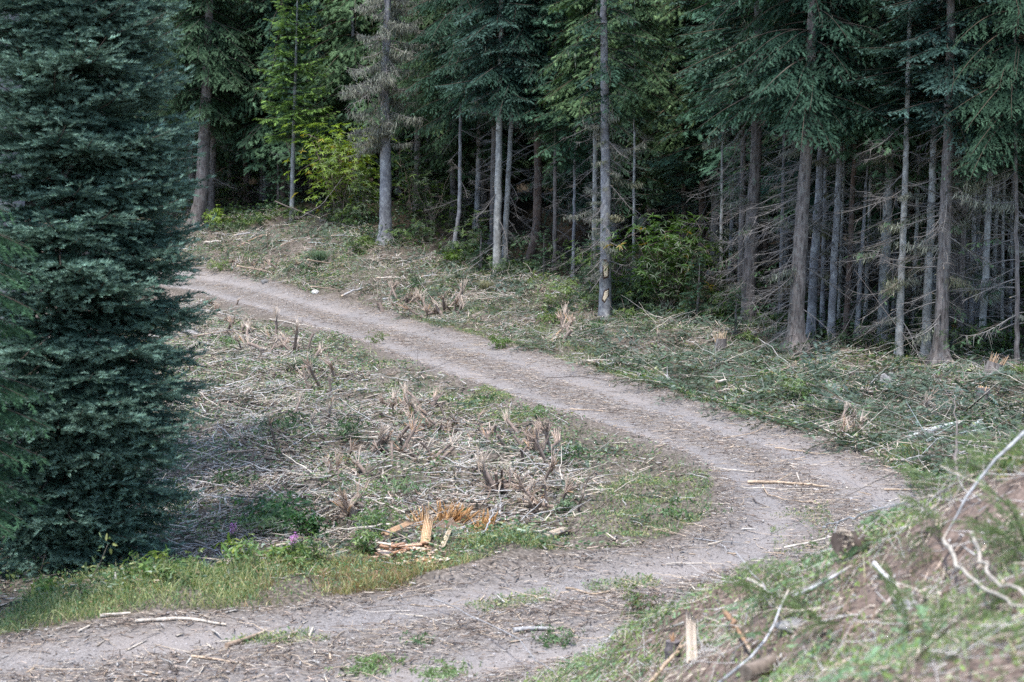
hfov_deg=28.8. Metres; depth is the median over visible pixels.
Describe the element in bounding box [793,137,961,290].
conifer tree
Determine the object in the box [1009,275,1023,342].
rhododendron shrub
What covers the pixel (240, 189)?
rhododendron shrub
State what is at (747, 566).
fallen branch
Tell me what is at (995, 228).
conifer tree
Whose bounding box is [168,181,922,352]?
undergrowth
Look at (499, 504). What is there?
fallen branch
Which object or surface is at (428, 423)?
splintered stem
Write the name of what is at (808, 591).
fresh bough
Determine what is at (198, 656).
fallen branch
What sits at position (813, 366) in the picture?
cut bough
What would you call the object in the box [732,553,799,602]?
fresh bough
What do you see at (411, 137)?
conifer tree
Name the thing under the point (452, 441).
splintered stem
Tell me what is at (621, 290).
forest shrub
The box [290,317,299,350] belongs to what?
splintered stem
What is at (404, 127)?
conifer tree
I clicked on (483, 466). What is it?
splintered stem
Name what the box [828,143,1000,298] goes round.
conifer tree
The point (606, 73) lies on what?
conifer tree
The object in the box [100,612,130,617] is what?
fallen branch
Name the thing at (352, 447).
splintered stem
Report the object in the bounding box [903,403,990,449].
fallen branch
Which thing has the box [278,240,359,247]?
fallen branch
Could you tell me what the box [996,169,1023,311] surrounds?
conifer tree
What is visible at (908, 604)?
rock
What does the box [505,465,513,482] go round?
splintered stem
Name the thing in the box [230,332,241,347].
splintered stem
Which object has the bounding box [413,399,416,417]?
splintered stem
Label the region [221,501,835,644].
grass
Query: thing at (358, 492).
splintered stem
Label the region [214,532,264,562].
leafy plant
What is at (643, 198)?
conifer tree
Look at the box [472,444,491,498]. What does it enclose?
splintered stem
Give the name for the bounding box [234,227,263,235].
fallen branch
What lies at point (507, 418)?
splintered stem
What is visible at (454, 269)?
cut bough
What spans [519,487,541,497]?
splintered stem
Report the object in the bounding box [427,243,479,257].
forest shrub
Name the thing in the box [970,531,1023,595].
fallen branch
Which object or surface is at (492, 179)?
conifer tree
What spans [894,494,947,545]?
fresh bough
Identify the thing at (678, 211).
conifer tree
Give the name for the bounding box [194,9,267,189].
conifer tree
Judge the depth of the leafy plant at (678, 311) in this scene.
50.57 m
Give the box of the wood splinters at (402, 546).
[370,542,440,562]
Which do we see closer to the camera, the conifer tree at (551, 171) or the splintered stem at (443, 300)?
the splintered stem at (443, 300)
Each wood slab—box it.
[380,519,419,535]
[420,509,432,545]
[440,523,452,546]
[544,525,572,537]
[686,607,697,664]
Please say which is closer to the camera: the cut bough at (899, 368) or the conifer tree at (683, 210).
the cut bough at (899, 368)
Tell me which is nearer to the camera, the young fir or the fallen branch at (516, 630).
the fallen branch at (516, 630)
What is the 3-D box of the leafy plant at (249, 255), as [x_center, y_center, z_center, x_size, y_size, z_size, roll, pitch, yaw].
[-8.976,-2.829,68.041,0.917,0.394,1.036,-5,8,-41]
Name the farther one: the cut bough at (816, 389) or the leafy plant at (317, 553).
the cut bough at (816, 389)
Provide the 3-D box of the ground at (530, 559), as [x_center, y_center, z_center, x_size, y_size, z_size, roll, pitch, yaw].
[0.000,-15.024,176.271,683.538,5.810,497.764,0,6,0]
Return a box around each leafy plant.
[31,570,70,596]
[118,565,148,584]
[122,551,149,581]
[138,544,169,578]
[149,549,186,581]
[152,476,198,509]
[182,547,208,573]
[188,555,206,569]
[196,344,237,349]
[196,466,259,490]
[201,204,228,228]
[206,258,230,270]
[213,332,233,345]
[214,335,245,346]
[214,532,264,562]
[224,533,262,570]
[229,509,296,537]
[237,252,260,258]
[238,208,280,226]
[241,409,311,434]
[260,542,290,560]
[279,555,294,570]
[282,542,313,558]
[282,552,321,572]
[284,537,317,561]
[288,389,325,398]
[290,541,326,569]
[296,263,322,275]
[302,531,331,565]
[308,336,351,346]
[325,652,407,676]
[326,416,371,442]
[336,533,374,559]
[342,536,377,554]
[344,238,374,253]
[344,507,382,527]
[347,522,395,554]
[349,487,414,536]
[356,234,373,245]
[361,240,381,248]
[364,330,389,343]
[364,467,431,495]
[381,405,433,423]
[399,630,435,647]
[406,273,425,286]
[409,656,481,681]
[442,248,464,265]
[471,392,498,400]
[488,334,518,348]
[511,623,584,648]
[523,402,553,416]
[526,269,591,309]
[529,444,592,466]
[534,309,560,324]
[548,305,574,315]
[548,491,582,515]
[582,319,611,333]
[613,307,654,319]
[620,583,642,617]
[620,592,670,618]
[642,496,732,521]
[667,308,687,318]
[724,335,758,345]
[738,329,759,342]
[769,374,817,403]
[1013,362,1023,374]
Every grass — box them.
[0,520,552,634]
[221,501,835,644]
[382,381,713,549]
[386,301,1023,486]
[504,439,1023,681]
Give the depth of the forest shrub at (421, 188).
68.50 m
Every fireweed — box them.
[226,522,237,547]
[286,532,297,554]
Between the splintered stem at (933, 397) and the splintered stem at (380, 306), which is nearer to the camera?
the splintered stem at (933, 397)
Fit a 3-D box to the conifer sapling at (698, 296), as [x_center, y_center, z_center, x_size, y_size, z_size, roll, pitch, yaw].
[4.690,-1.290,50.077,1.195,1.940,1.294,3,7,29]
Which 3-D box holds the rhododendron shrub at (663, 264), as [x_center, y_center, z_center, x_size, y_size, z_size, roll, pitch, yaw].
[3.899,-1.966,51.745,3.461,2.823,3.664,0,6,0]
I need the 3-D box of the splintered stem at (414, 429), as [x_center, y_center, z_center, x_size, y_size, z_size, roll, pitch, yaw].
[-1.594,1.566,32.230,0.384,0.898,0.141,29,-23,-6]
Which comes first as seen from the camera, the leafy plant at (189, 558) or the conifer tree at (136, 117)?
the leafy plant at (189, 558)
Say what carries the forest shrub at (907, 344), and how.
on the ground at (530, 559)
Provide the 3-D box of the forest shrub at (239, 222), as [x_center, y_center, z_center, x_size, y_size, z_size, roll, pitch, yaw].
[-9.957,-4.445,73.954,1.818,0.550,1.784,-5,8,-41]
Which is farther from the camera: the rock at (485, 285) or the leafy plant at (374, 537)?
the rock at (485, 285)
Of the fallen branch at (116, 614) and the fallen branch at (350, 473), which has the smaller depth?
the fallen branch at (116, 614)
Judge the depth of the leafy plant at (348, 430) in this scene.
32.68 m
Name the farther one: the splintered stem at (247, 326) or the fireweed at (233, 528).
the splintered stem at (247, 326)
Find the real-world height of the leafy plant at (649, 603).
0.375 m
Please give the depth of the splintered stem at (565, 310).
51.56 m
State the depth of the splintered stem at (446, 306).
54.81 m
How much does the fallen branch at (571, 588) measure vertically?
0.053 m
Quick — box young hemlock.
[0,209,55,543]
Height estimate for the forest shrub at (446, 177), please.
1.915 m
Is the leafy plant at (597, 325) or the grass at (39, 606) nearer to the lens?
the grass at (39, 606)
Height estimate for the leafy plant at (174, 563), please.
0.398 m
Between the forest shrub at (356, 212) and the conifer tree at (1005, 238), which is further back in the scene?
the forest shrub at (356, 212)
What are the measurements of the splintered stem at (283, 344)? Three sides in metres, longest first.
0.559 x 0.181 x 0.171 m
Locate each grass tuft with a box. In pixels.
[289,355,323,370]
[306,250,332,263]
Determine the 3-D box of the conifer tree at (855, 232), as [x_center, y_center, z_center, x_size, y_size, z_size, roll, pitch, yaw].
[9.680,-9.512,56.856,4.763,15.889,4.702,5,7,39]
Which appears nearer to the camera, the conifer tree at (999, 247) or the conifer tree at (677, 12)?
the conifer tree at (999, 247)
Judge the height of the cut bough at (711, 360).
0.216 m
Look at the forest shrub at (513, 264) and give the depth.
60.40 m
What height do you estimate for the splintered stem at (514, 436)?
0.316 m
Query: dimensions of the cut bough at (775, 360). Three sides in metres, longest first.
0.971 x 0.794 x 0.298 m
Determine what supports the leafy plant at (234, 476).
on the ground at (530, 559)
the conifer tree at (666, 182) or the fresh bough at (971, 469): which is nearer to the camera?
the fresh bough at (971, 469)
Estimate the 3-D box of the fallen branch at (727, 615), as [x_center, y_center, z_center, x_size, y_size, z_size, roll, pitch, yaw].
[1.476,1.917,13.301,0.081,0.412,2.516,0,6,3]
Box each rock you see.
[265,379,286,386]
[473,280,501,290]
[775,617,804,633]
[874,373,894,383]
[892,598,917,613]
[914,429,934,440]
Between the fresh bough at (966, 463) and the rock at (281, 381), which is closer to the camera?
the fresh bough at (966, 463)
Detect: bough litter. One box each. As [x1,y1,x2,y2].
[148,209,1023,488]
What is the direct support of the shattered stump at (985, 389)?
on the ground at (530, 559)
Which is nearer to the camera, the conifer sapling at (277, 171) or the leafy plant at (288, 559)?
the leafy plant at (288, 559)
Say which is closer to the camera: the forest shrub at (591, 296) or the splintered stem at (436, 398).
the splintered stem at (436, 398)
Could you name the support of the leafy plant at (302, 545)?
on the ground at (530, 559)
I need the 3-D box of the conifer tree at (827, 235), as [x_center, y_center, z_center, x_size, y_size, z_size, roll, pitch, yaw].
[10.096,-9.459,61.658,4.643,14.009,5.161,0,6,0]
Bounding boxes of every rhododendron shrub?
[216,163,264,207]
[279,121,398,220]
[321,166,397,221]
[374,138,445,216]
[396,160,476,235]
[596,211,729,314]
[671,230,737,310]
[911,290,967,342]
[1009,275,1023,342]
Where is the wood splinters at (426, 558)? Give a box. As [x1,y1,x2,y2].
[396,555,459,567]
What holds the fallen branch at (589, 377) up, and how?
on the ground at (530, 559)
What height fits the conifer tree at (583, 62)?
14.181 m
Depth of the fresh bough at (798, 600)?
12.15 m
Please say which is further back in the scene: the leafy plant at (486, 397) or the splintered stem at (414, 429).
the leafy plant at (486, 397)
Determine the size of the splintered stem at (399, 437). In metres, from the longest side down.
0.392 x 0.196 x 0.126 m
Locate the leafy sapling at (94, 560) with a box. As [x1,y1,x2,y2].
[82,532,117,587]
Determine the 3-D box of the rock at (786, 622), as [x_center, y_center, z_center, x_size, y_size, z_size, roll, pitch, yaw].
[1.702,1.740,12.077,0.217,0.121,0.174,-2,6,-18]
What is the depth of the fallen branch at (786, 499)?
27.83 m
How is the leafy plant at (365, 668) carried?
on the ground at (530, 559)
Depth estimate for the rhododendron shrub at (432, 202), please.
66.71 m
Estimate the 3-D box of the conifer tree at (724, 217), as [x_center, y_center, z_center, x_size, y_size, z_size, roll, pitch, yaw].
[7.656,-9.979,62.355,5.475,14.595,5.746,0,6,0]
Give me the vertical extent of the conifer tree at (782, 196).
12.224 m
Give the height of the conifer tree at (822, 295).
13.058 m
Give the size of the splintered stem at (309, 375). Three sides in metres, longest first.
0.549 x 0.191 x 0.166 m
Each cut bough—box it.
[356,257,379,266]
[377,258,401,267]
[403,255,428,263]
[442,270,477,283]
[445,262,467,274]
[489,278,527,291]
[500,280,527,287]
[593,330,612,341]
[596,319,604,342]
[602,326,649,353]
[694,357,726,363]
[751,349,773,363]
[757,346,778,356]
[764,340,809,358]
[766,356,781,366]
[784,398,848,419]
[791,383,857,410]
[799,330,851,361]
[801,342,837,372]
[801,354,836,376]
[802,333,853,357]
[812,369,848,380]
[822,383,859,406]
[850,376,882,396]
[856,361,888,375]
[875,363,923,377]
[875,390,912,398]
[881,380,918,403]
[897,407,969,427]
[909,371,946,395]
[922,381,967,412]
[951,380,1022,418]
[960,370,1022,386]
[961,405,1000,411]
[989,410,1023,434]
[991,396,1023,411]
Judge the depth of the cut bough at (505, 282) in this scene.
57.21 m
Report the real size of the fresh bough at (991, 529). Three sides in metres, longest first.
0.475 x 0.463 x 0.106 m
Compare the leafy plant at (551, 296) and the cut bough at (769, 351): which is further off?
the leafy plant at (551, 296)
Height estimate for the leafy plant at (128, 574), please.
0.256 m
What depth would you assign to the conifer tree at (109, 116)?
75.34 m
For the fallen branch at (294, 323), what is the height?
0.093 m
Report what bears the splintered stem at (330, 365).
on the ground at (530, 559)
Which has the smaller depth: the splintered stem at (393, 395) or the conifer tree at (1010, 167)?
the splintered stem at (393, 395)
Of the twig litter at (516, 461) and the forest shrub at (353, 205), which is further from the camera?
the forest shrub at (353, 205)
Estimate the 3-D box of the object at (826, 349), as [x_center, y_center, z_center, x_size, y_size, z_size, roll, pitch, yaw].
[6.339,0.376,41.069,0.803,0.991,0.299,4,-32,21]
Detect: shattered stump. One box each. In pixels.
[400,501,510,536]
[714,331,726,351]
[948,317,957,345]
[975,386,989,405]
[981,353,1007,381]
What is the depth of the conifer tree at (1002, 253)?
45.00 m
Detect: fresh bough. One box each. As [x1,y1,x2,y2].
[714,575,781,611]
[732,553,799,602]
[761,589,814,625]
[777,595,824,627]
[785,579,828,618]
[801,620,844,633]
[870,554,910,641]
[876,577,965,641]
[890,533,938,576]
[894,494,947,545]
[895,463,947,503]
[911,515,951,561]
[913,469,942,508]
[913,588,1001,663]
[940,454,984,474]
[949,430,1005,457]
[952,515,1023,551]
[956,445,1018,470]
[956,464,985,475]
[965,502,1023,565]
[976,479,1023,544]
[978,519,1023,569]
[978,624,1023,646]
[979,577,1023,621]
[994,546,1023,565]
[997,440,1023,459]
[1008,424,1023,459]
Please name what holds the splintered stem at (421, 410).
on the ground at (530, 559)
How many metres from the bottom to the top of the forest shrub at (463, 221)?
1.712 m
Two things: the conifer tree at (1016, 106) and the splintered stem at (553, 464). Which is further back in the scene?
the conifer tree at (1016, 106)
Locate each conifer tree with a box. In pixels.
[0,13,26,506]
[24,24,107,204]
[36,20,150,251]
[89,25,168,162]
[126,7,222,186]
[138,0,249,213]
[139,0,198,201]
[150,0,269,215]
[151,0,267,228]
[170,2,257,194]
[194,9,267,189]
[211,0,344,203]
[214,0,350,199]
[216,1,324,199]
[216,138,238,193]
[217,0,271,203]
[220,138,308,187]
[220,140,242,182]
[221,0,306,199]
[263,0,345,193]
[279,0,425,203]
[291,0,366,197]
[295,163,319,189]
[298,26,352,178]
[300,0,404,199]
[330,134,409,187]
[332,0,444,244]
[339,0,448,210]
[343,6,405,196]
[372,6,465,202]
[375,32,432,185]
[385,0,521,248]
[390,0,516,219]
[404,136,526,190]
[417,0,533,227]
[422,115,553,205]
[425,139,517,195]
[427,0,559,276]
[430,115,546,201]
[430,172,466,193]
[432,112,520,217]
[434,0,527,246]
[441,0,574,275]
[444,120,552,204]
[445,4,548,201]
[458,0,615,270]
[506,0,612,270]
[513,162,552,196]
[517,0,639,217]
[518,1,674,251]
[526,0,618,276]
[526,5,559,197]
[528,0,664,231]
[535,0,662,287]
[542,0,687,224]
[542,140,580,193]
[558,0,661,318]
[561,0,667,238]
[578,0,686,292]
[611,0,767,273]
[620,4,707,244]
[629,0,776,275]
[635,3,710,257]
[636,73,778,221]
[638,1,729,230]
[638,3,676,209]
[639,18,665,218]
[643,0,814,280]
[643,23,728,228]
[668,0,751,300]
[668,0,801,330]
[672,42,795,249]
[676,0,785,321]
[683,4,863,283]
[683,9,831,267]
[697,0,925,353]
[715,2,880,308]
[736,0,821,326]
[740,0,883,345]
[748,0,929,343]
[749,2,792,268]
[770,203,847,260]
[773,15,871,328]
[786,0,966,346]
[789,149,899,275]
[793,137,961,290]
[801,0,915,340]
[811,122,876,327]
[812,208,871,245]
[819,154,926,345]
[823,4,1023,322]
[827,26,909,325]
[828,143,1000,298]
[833,0,972,362]
[841,40,927,331]
[864,0,1015,368]
[866,0,983,355]
[867,146,1023,313]
[868,1,1019,333]
[869,0,961,345]
[878,157,1023,312]
[884,0,1023,349]
[892,241,924,274]
[908,13,997,299]
[912,1,1023,343]
[913,205,1019,275]
[914,0,1023,355]
[918,17,1022,327]
[922,200,1023,273]
[935,0,1023,367]
[938,1,1023,311]
[956,0,1009,330]
[956,20,1022,338]
[961,183,1023,306]
[970,0,1023,344]
[970,25,1023,338]
[989,230,1023,278]
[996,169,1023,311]
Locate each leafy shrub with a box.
[226,489,315,532]
[279,507,338,540]
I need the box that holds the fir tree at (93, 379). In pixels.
[0,0,221,585]
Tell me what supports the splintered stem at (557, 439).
on the ground at (530, 559)
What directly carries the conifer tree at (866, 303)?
on the ground at (530, 559)
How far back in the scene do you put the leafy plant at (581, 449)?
30.34 m
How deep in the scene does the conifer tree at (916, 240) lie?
45.91 m
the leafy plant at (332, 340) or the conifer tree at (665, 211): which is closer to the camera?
the leafy plant at (332, 340)
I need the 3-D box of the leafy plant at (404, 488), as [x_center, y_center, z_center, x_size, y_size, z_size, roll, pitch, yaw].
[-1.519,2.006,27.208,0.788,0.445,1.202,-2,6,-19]
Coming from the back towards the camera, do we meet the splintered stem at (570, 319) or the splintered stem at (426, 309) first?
the splintered stem at (426, 309)
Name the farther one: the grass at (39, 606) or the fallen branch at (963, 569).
the grass at (39, 606)
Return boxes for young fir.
[253,0,337,222]
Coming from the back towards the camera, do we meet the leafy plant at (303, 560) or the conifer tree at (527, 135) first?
the conifer tree at (527, 135)
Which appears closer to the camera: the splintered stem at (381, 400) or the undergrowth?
the splintered stem at (381, 400)
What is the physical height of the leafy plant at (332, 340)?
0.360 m
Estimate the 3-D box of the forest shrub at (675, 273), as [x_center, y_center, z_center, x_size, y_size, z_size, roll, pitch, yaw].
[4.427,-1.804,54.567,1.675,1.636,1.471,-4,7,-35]
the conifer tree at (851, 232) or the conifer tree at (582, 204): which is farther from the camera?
the conifer tree at (582, 204)
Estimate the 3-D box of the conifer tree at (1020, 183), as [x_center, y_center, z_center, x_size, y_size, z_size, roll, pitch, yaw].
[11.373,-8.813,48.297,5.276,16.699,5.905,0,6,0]
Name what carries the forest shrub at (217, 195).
on the ground at (530, 559)
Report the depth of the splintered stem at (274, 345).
45.33 m
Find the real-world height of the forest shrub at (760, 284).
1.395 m
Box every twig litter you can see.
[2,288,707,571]
[501,428,1023,681]
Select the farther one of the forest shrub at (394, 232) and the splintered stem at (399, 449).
the forest shrub at (394, 232)
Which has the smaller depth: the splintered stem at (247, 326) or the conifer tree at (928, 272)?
the conifer tree at (928, 272)
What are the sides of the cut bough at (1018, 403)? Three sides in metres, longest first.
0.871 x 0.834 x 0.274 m
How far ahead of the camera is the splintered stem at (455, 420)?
34.34 m
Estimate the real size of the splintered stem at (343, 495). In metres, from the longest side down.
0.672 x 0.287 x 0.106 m
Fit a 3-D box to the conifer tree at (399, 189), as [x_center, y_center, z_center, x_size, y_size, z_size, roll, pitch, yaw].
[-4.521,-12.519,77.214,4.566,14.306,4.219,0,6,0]
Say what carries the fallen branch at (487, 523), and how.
on the ground at (530, 559)
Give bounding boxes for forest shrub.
[175,199,193,219]
[209,220,247,232]
[215,172,237,207]
[215,186,239,209]
[219,214,254,227]
[220,206,264,216]
[266,205,314,225]
[317,204,365,223]
[331,202,378,226]
[376,227,426,247]
[398,179,449,214]
[404,218,448,241]
[408,174,457,216]
[416,175,487,226]
[421,237,502,260]
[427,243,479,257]
[434,188,480,234]
[449,209,492,260]
[453,252,512,268]
[478,257,530,277]
[483,258,562,272]
[485,257,527,273]
[540,242,597,275]
[553,238,642,301]
[557,281,635,310]
[562,251,618,281]
[574,231,638,282]
[594,273,659,302]
[612,281,634,299]
[612,290,647,311]
[615,233,690,306]
[621,253,676,301]
[626,289,678,313]
[659,249,691,292]
[673,302,737,324]
[688,235,758,309]
[694,289,763,322]
[708,292,771,318]
[716,267,776,303]
[737,311,787,328]
[745,307,787,328]
[778,318,840,341]
[806,328,881,346]
[836,316,904,334]
[856,320,933,354]
[878,336,954,361]
[921,319,1007,353]
[948,330,1007,353]
[960,318,1021,357]
[966,318,1022,353]
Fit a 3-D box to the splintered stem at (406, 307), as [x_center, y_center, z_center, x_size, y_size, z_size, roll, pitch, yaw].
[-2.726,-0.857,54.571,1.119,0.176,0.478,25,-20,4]
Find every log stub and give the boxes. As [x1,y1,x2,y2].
[664,633,680,665]
[739,653,781,681]
[830,529,870,558]
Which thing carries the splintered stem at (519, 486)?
on the ground at (530, 559)
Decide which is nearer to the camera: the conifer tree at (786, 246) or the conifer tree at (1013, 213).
the conifer tree at (1013, 213)
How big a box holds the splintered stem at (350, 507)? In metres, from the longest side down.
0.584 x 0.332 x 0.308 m
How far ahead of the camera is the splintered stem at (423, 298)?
55.55 m
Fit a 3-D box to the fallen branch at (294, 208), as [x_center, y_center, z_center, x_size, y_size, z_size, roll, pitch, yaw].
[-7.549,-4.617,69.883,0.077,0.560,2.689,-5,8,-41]
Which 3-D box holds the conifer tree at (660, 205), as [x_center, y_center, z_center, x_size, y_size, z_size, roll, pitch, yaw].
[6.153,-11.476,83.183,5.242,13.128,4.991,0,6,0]
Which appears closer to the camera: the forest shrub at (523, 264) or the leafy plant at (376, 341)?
the leafy plant at (376, 341)
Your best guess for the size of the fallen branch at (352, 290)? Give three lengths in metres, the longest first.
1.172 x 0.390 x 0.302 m
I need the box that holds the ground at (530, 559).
[0,163,1023,681]
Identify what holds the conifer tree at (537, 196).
on the ground at (530, 559)
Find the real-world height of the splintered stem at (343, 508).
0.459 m
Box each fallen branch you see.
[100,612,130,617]
[135,617,226,625]
[191,655,242,662]
[194,327,243,336]
[204,238,243,242]
[206,357,244,363]
[207,490,255,500]
[224,629,266,647]
[227,442,264,452]
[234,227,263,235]
[237,262,269,272]
[269,318,330,328]
[275,201,319,217]
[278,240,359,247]
[300,171,348,217]
[307,259,335,264]
[311,282,342,290]
[312,424,343,431]
[332,378,368,389]
[333,463,357,509]
[341,282,365,296]
[354,382,379,391]
[369,354,459,383]
[391,477,454,492]
[413,496,448,544]
[430,598,557,677]
[436,442,469,450]
[464,505,496,548]
[487,505,532,515]
[494,493,501,516]
[512,626,556,632]
[540,441,576,462]
[546,359,632,383]
[565,586,619,594]
[573,354,604,364]
[590,630,617,655]
[649,634,685,681]
[666,562,720,564]
[679,464,753,471]
[692,537,748,543]
[711,374,739,382]
[718,590,788,681]
[720,544,774,602]
[722,425,765,438]
[722,609,750,653]
[740,272,961,550]
[740,486,819,489]
[746,578,796,599]
[747,472,829,486]
[761,431,972,511]
[762,484,817,502]
[775,447,829,454]
[783,536,830,548]
[793,565,851,595]
[798,555,821,578]
[822,495,932,549]
[870,588,898,617]
[872,561,900,588]
[884,488,933,490]
[889,439,990,461]
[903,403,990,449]
[906,420,961,438]
[941,538,1023,607]
[943,431,1023,537]
[970,412,1022,426]
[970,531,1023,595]
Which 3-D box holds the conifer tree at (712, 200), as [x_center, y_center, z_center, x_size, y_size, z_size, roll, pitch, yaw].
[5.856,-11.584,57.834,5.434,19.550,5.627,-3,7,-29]
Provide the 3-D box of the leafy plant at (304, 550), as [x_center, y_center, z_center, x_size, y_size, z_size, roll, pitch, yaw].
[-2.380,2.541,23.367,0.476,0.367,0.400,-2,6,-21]
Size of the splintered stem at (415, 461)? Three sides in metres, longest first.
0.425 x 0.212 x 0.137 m
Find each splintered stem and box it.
[227,315,234,335]
[228,314,238,329]
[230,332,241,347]
[231,427,249,446]
[238,333,265,352]
[242,319,250,337]
[255,328,272,341]
[260,449,270,465]
[264,258,277,269]
[266,410,275,443]
[269,334,280,351]
[272,306,280,337]
[273,422,290,435]
[277,339,291,351]
[280,332,285,349]
[285,410,304,426]
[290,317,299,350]
[294,392,304,413]
[297,366,310,390]
[301,352,322,389]
[304,368,311,385]
[306,410,315,432]
[307,333,313,352]
[314,341,324,358]
[317,452,337,477]
[322,355,337,383]
[325,397,334,422]
[328,377,331,395]
[332,492,349,514]
[335,451,342,483]
[336,486,355,517]
[339,479,375,516]
[344,438,358,464]
[345,501,358,518]
[346,486,365,526]
[348,446,367,474]
[353,500,371,510]
[368,423,391,457]
[371,440,379,454]
[376,395,391,407]
[378,302,383,311]
[378,419,394,452]
[383,444,422,460]
[387,279,398,300]
[387,396,396,415]
[388,281,397,300]
[389,424,409,444]
[390,384,400,406]
[390,443,393,464]
[396,299,425,318]
[396,433,402,445]
[397,393,407,407]
[399,381,420,405]
[400,412,425,454]
[403,288,419,303]
[403,407,413,421]
[405,288,414,303]
[406,393,418,412]
[406,440,424,460]
[408,451,423,466]
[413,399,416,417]
[414,405,437,425]
[417,413,436,430]
[418,290,425,313]
[419,441,431,455]
[421,304,445,315]
[422,303,429,317]
[425,453,439,461]
[426,382,443,407]
[431,297,443,316]
[433,429,462,458]
[434,446,454,467]
[436,420,445,431]
[438,291,446,312]
[439,298,452,311]
[449,411,458,426]
[453,277,467,311]
[453,291,467,315]
[456,296,467,314]
[469,421,480,425]
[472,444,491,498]
[474,479,511,489]
[475,452,498,497]
[477,408,487,421]
[479,478,510,493]
[480,425,494,442]
[482,471,508,494]
[491,473,509,493]
[494,472,500,492]
[496,435,510,452]
[499,405,519,439]
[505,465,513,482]
[507,470,530,498]
[512,434,520,446]
[516,495,556,507]
[519,425,548,464]
[519,435,534,458]
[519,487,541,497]
[520,448,523,463]
[522,427,531,449]
[522,489,534,509]
[523,426,539,456]
[523,478,533,504]
[524,493,535,514]
[528,481,539,493]
[529,416,552,455]
[531,494,542,512]
[535,440,546,454]
[539,444,561,493]
[539,474,548,502]
[540,434,549,456]
[546,424,568,455]
[554,476,576,513]
[555,309,563,332]
[561,301,570,323]
[561,313,573,338]
[561,329,572,342]
[564,313,574,332]
[577,486,585,511]
[839,403,850,425]
[840,415,849,431]
[845,407,858,419]
[850,418,856,431]
[858,408,871,432]
[915,387,939,408]
[924,392,932,414]
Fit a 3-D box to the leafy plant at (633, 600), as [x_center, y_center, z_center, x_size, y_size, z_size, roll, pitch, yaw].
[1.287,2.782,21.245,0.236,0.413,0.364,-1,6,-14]
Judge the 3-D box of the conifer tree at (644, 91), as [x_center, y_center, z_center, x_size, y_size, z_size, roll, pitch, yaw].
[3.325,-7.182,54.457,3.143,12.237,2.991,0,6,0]
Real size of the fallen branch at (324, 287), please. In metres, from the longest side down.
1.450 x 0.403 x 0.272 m
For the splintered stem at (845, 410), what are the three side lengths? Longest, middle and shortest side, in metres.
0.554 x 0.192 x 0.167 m
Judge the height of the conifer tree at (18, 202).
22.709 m
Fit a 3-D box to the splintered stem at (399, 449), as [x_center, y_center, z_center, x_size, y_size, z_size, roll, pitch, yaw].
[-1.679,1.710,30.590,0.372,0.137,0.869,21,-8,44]
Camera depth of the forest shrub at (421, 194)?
68.83 m
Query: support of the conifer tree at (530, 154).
on the ground at (530, 559)
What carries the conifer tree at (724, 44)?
on the ground at (530, 559)
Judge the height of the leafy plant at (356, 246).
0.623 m
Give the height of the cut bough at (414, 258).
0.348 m
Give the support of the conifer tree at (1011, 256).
on the ground at (530, 559)
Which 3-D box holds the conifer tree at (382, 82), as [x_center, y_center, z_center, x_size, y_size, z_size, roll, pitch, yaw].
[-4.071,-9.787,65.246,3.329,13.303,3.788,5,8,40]
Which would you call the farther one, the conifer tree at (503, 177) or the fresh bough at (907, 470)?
the conifer tree at (503, 177)
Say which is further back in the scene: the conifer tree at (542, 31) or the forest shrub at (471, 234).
the forest shrub at (471, 234)
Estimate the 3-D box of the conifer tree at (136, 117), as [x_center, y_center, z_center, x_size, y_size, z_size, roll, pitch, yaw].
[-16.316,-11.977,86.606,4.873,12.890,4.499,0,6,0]
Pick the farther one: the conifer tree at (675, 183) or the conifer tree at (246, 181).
the conifer tree at (246, 181)
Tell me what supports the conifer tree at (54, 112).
on the ground at (530, 559)
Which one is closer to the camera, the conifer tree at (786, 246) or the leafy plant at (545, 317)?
the leafy plant at (545, 317)
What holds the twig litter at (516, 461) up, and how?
on the ground at (530, 559)
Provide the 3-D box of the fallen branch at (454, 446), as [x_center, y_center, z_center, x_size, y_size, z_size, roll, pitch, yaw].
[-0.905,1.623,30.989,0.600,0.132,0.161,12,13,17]
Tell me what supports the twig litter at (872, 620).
on the ground at (530, 559)
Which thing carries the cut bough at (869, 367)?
on the ground at (530, 559)
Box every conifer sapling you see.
[253,146,303,208]
[467,222,492,272]
[528,226,559,276]
[572,231,612,295]
[612,239,658,311]
[676,252,723,322]
[720,284,752,338]
[890,250,932,348]
[966,254,1023,342]
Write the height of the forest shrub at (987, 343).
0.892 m
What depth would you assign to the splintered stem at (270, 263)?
65.69 m
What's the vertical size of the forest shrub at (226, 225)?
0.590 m
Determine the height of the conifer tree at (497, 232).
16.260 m
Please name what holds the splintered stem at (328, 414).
on the ground at (530, 559)
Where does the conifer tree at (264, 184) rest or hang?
on the ground at (530, 559)
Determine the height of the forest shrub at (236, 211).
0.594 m

